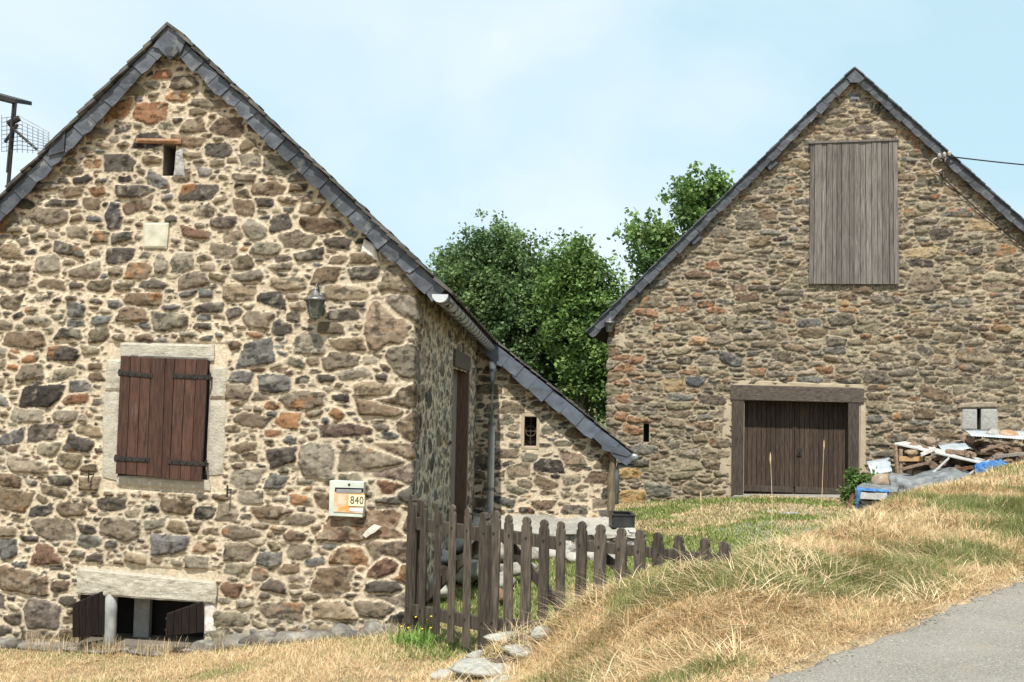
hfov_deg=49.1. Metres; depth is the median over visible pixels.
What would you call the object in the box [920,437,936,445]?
weight stone
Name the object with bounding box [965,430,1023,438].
tin sheet
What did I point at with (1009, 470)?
dry grass
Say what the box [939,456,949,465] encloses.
firewood log
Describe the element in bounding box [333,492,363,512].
sticker
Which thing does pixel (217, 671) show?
lawn grass
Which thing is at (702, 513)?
seed stalk
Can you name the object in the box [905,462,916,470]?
firewood log
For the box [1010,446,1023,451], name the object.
firewood log
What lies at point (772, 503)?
seed stalk
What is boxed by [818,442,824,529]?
seed stalk
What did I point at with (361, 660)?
loose hay
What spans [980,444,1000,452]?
plank
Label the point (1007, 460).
firewood log
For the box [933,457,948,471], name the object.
plank
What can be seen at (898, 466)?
end stakes
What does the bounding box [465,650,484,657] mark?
flagstone
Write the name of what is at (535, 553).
rubble stone
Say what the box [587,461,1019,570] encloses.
yard grass
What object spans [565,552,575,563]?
rubble stone
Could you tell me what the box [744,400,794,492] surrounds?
door leaf
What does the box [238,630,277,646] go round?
footing stone
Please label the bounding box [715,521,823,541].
path
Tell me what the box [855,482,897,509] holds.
board heap
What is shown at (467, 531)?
picket gate
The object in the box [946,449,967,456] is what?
firewood log
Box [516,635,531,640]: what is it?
rubble stone
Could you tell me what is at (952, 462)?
firewood log
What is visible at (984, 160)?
power cable
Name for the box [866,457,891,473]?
tin sheet
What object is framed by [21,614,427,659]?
dry weeds
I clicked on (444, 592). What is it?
rubble stone
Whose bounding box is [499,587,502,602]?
rubble stone
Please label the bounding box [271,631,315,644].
footing stone
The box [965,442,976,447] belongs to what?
firewood log
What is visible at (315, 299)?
wall lantern
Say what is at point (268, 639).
footing stone
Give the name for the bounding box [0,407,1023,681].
ground
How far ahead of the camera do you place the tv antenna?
17.09 m
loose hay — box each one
[0,628,479,681]
[400,498,1023,681]
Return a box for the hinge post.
[413,499,428,629]
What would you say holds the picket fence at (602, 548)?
on the ground at (764, 677)
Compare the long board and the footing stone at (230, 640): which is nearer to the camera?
the footing stone at (230, 640)
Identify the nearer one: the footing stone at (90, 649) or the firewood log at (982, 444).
the footing stone at (90, 649)
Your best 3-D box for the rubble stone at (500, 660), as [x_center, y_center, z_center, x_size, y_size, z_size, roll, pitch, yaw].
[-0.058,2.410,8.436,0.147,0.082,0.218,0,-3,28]
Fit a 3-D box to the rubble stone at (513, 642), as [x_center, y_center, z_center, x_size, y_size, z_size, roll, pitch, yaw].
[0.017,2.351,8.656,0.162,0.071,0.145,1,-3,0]
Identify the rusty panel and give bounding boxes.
[846,493,854,507]
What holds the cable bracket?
attached to the stone barn
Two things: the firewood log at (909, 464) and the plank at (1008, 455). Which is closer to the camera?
the plank at (1008, 455)
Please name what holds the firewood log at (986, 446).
on the firewood log at (985, 452)
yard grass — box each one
[398,553,734,660]
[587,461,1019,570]
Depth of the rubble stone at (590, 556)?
16.30 m
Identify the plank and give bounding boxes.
[902,461,928,469]
[920,447,935,456]
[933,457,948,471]
[949,466,973,470]
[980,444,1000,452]
[992,452,1023,457]
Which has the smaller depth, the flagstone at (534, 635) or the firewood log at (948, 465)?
the flagstone at (534, 635)
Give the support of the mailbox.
attached to the stone house
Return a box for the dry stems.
[455,480,1022,681]
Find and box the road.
[767,582,1023,681]
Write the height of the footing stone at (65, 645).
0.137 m
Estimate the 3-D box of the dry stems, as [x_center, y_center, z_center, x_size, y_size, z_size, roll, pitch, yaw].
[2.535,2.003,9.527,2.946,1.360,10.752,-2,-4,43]
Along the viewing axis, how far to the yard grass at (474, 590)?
12.71 m
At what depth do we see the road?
6.28 m
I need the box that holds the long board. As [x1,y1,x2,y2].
[895,441,985,462]
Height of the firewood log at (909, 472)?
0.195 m
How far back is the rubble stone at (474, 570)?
13.35 m
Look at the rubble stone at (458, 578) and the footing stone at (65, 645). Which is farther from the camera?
the rubble stone at (458, 578)
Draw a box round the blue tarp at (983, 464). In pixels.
[974,459,1007,472]
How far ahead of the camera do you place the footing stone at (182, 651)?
11.05 m
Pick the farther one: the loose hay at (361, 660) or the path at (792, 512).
the path at (792, 512)
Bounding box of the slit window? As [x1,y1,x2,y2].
[521,414,539,448]
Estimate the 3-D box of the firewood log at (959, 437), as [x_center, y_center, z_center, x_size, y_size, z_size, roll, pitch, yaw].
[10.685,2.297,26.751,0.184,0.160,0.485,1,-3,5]
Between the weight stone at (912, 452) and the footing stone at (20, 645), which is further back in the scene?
the weight stone at (912, 452)
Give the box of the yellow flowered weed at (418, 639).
[387,616,458,650]
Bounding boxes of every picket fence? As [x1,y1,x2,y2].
[490,510,567,645]
[575,521,731,601]
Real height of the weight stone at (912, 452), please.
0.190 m
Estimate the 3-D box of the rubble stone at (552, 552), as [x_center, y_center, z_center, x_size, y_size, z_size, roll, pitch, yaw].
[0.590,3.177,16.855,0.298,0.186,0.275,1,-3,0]
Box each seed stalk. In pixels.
[700,492,703,536]
[770,452,772,542]
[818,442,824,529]
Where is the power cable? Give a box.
[946,155,1023,164]
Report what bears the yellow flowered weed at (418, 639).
on the ground at (764, 677)
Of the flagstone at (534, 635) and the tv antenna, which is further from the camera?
the tv antenna
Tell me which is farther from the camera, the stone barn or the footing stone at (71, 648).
the stone barn
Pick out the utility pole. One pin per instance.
(12, 100)
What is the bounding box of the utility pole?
[0,93,31,172]
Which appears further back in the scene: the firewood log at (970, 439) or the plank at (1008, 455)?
the firewood log at (970, 439)
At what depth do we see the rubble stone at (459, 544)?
14.77 m
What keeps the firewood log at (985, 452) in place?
on the firewood log at (997, 452)
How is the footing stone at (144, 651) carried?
on the ground at (764, 677)
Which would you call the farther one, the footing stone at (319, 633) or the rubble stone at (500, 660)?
the footing stone at (319, 633)
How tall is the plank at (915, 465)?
0.221 m
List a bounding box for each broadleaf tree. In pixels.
[426,204,603,423]
[514,226,636,426]
[606,161,734,285]
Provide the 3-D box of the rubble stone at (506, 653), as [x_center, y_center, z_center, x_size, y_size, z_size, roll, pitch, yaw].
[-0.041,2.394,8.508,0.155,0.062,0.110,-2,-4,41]
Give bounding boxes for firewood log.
[903,470,911,474]
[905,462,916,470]
[906,442,919,449]
[916,465,930,470]
[929,463,940,469]
[934,456,941,462]
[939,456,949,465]
[939,463,953,467]
[942,457,963,465]
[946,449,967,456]
[952,434,965,439]
[953,455,973,463]
[965,436,974,443]
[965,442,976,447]
[967,450,976,457]
[974,450,995,454]
[976,441,989,446]
[983,445,994,450]
[983,456,996,459]
[989,443,1007,452]
[990,451,1004,458]
[997,459,1012,462]
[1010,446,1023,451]
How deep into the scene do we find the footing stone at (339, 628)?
10.90 m
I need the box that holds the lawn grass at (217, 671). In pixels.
[0,618,517,681]
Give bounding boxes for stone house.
[0,22,637,651]
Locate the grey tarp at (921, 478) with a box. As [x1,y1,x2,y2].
[888,466,972,493]
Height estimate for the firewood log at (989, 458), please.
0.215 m
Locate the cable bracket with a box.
[931,151,950,172]
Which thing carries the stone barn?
on the ground at (764, 677)
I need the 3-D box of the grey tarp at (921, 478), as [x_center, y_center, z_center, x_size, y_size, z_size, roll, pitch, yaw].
[9.483,3.216,25.301,1.898,0.751,1.594,0,-3,15]
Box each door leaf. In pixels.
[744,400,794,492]
[794,401,846,494]
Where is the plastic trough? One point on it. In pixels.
(621, 519)
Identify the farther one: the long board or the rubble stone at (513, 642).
the long board
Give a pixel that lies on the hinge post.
(419, 501)
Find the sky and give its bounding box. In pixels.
[0,0,1023,401]
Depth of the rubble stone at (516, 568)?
13.79 m
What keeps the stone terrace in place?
on the ground at (764, 677)
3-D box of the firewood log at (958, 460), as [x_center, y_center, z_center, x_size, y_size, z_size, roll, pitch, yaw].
[10.452,2.739,25.913,0.491,0.218,0.185,2,-3,-22]
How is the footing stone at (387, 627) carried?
on the ground at (764, 677)
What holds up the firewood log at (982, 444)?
on the firewood log
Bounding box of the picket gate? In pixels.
[404,495,490,649]
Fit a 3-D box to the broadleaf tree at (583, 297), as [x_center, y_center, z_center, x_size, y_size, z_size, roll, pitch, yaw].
[2.597,0.503,37.057,4.474,8.671,3.775,0,-3,25]
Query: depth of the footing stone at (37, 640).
11.34 m
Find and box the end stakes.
[893,444,902,473]
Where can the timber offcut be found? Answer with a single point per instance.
(909, 458)
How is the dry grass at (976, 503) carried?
on the ground at (764, 677)
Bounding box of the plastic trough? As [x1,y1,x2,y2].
[608,511,635,527]
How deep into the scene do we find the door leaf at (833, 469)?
28.26 m
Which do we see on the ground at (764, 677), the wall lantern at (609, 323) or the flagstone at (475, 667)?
the flagstone at (475, 667)
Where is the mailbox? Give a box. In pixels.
[329,480,366,516]
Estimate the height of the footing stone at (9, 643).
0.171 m
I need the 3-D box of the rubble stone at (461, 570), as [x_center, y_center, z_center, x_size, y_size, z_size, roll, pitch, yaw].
[-0.505,2.801,13.747,0.396,0.240,0.534,1,-3,0]
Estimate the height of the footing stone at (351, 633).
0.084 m
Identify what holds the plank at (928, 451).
on the long board
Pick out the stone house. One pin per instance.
(198, 408)
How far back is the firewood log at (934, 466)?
25.81 m
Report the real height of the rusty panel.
0.531 m
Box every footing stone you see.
[0,637,21,648]
[17,642,51,650]
[22,639,48,641]
[47,642,82,651]
[63,647,83,651]
[78,648,111,652]
[122,647,138,653]
[128,648,166,656]
[169,647,196,652]
[189,640,220,651]
[218,633,248,648]
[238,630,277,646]
[265,637,273,645]
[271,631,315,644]
[302,629,331,640]
[331,623,351,638]
[340,630,367,637]
[360,621,384,636]
[382,623,398,634]
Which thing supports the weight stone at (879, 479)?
on the board heap
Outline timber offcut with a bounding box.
[898,456,922,460]
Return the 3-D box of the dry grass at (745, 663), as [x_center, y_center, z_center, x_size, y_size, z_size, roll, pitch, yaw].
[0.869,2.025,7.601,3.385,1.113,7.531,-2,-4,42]
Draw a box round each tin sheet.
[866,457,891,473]
[938,441,970,452]
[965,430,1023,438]
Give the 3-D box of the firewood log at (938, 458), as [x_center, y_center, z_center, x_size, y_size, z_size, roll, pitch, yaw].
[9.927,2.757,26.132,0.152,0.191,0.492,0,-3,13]
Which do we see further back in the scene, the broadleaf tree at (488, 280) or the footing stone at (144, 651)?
the broadleaf tree at (488, 280)
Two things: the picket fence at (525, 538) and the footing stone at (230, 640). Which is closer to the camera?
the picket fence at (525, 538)
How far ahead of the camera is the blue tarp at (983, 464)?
24.98 m
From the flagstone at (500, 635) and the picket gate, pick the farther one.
the picket gate
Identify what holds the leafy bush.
on the ground at (764, 677)
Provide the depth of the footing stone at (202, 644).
11.01 m
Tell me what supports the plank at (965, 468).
on the grey tarp at (921, 478)
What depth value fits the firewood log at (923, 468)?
26.26 m
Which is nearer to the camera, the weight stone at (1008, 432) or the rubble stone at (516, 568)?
the rubble stone at (516, 568)
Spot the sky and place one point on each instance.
(569, 115)
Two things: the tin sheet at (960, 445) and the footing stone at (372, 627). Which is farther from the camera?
the tin sheet at (960, 445)
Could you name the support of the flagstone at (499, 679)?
on the ground at (764, 677)
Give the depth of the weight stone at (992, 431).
26.09 m
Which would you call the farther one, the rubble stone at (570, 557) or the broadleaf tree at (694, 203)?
the broadleaf tree at (694, 203)
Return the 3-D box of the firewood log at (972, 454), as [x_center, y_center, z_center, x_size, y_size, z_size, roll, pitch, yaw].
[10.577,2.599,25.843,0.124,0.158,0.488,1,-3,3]
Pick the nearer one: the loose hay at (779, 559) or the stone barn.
the loose hay at (779, 559)
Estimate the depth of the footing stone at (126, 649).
11.20 m
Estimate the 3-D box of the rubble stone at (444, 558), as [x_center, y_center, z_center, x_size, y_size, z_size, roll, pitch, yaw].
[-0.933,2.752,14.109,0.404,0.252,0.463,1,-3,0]
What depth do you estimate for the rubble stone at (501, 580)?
13.43 m
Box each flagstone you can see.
[429,669,450,679]
[448,657,516,676]
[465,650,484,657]
[482,674,510,681]
[483,631,520,642]
[502,644,532,659]
[530,626,551,641]
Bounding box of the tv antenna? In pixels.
[1,103,49,183]
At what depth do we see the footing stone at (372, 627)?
10.79 m
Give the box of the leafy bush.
[836,466,878,504]
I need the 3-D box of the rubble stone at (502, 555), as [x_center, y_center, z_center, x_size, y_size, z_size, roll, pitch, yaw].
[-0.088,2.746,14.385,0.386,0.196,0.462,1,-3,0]
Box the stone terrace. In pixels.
[472,514,635,556]
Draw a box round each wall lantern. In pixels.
[303,283,326,320]
[604,318,614,332]
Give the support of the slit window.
in the stone house
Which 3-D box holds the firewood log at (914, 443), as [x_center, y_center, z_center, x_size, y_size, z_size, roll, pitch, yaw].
[9.418,2.493,26.337,0.209,0.241,0.497,-1,-4,34]
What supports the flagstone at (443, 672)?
on the ground at (764, 677)
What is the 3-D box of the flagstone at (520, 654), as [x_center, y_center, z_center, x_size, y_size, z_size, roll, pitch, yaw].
[0.110,2.355,8.479,0.334,0.092,0.314,2,-3,-14]
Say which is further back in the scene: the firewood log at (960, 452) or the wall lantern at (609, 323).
the wall lantern at (609, 323)
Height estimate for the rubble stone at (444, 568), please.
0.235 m
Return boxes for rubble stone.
[428,578,447,597]
[441,549,447,565]
[441,565,447,575]
[445,536,463,552]
[455,574,473,583]
[457,559,477,580]
[471,561,477,579]
[494,656,513,662]
[497,652,511,657]
[499,571,515,587]
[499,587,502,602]
[500,547,513,562]
[500,562,537,575]
[504,641,518,645]
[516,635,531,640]
[532,548,538,561]
[549,549,555,557]
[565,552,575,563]
[587,552,593,560]
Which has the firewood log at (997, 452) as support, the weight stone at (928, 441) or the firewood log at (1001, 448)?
the firewood log at (1001, 448)
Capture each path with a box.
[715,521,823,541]
[767,506,824,513]
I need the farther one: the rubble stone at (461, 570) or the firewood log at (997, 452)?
the firewood log at (997, 452)
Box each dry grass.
[435,534,1023,681]
[770,481,1023,565]
[908,458,1023,493]
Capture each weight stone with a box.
[871,473,890,484]
[905,449,918,456]
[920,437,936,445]
[985,428,999,438]
[999,430,1018,440]
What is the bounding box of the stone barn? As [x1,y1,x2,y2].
[586,67,1023,502]

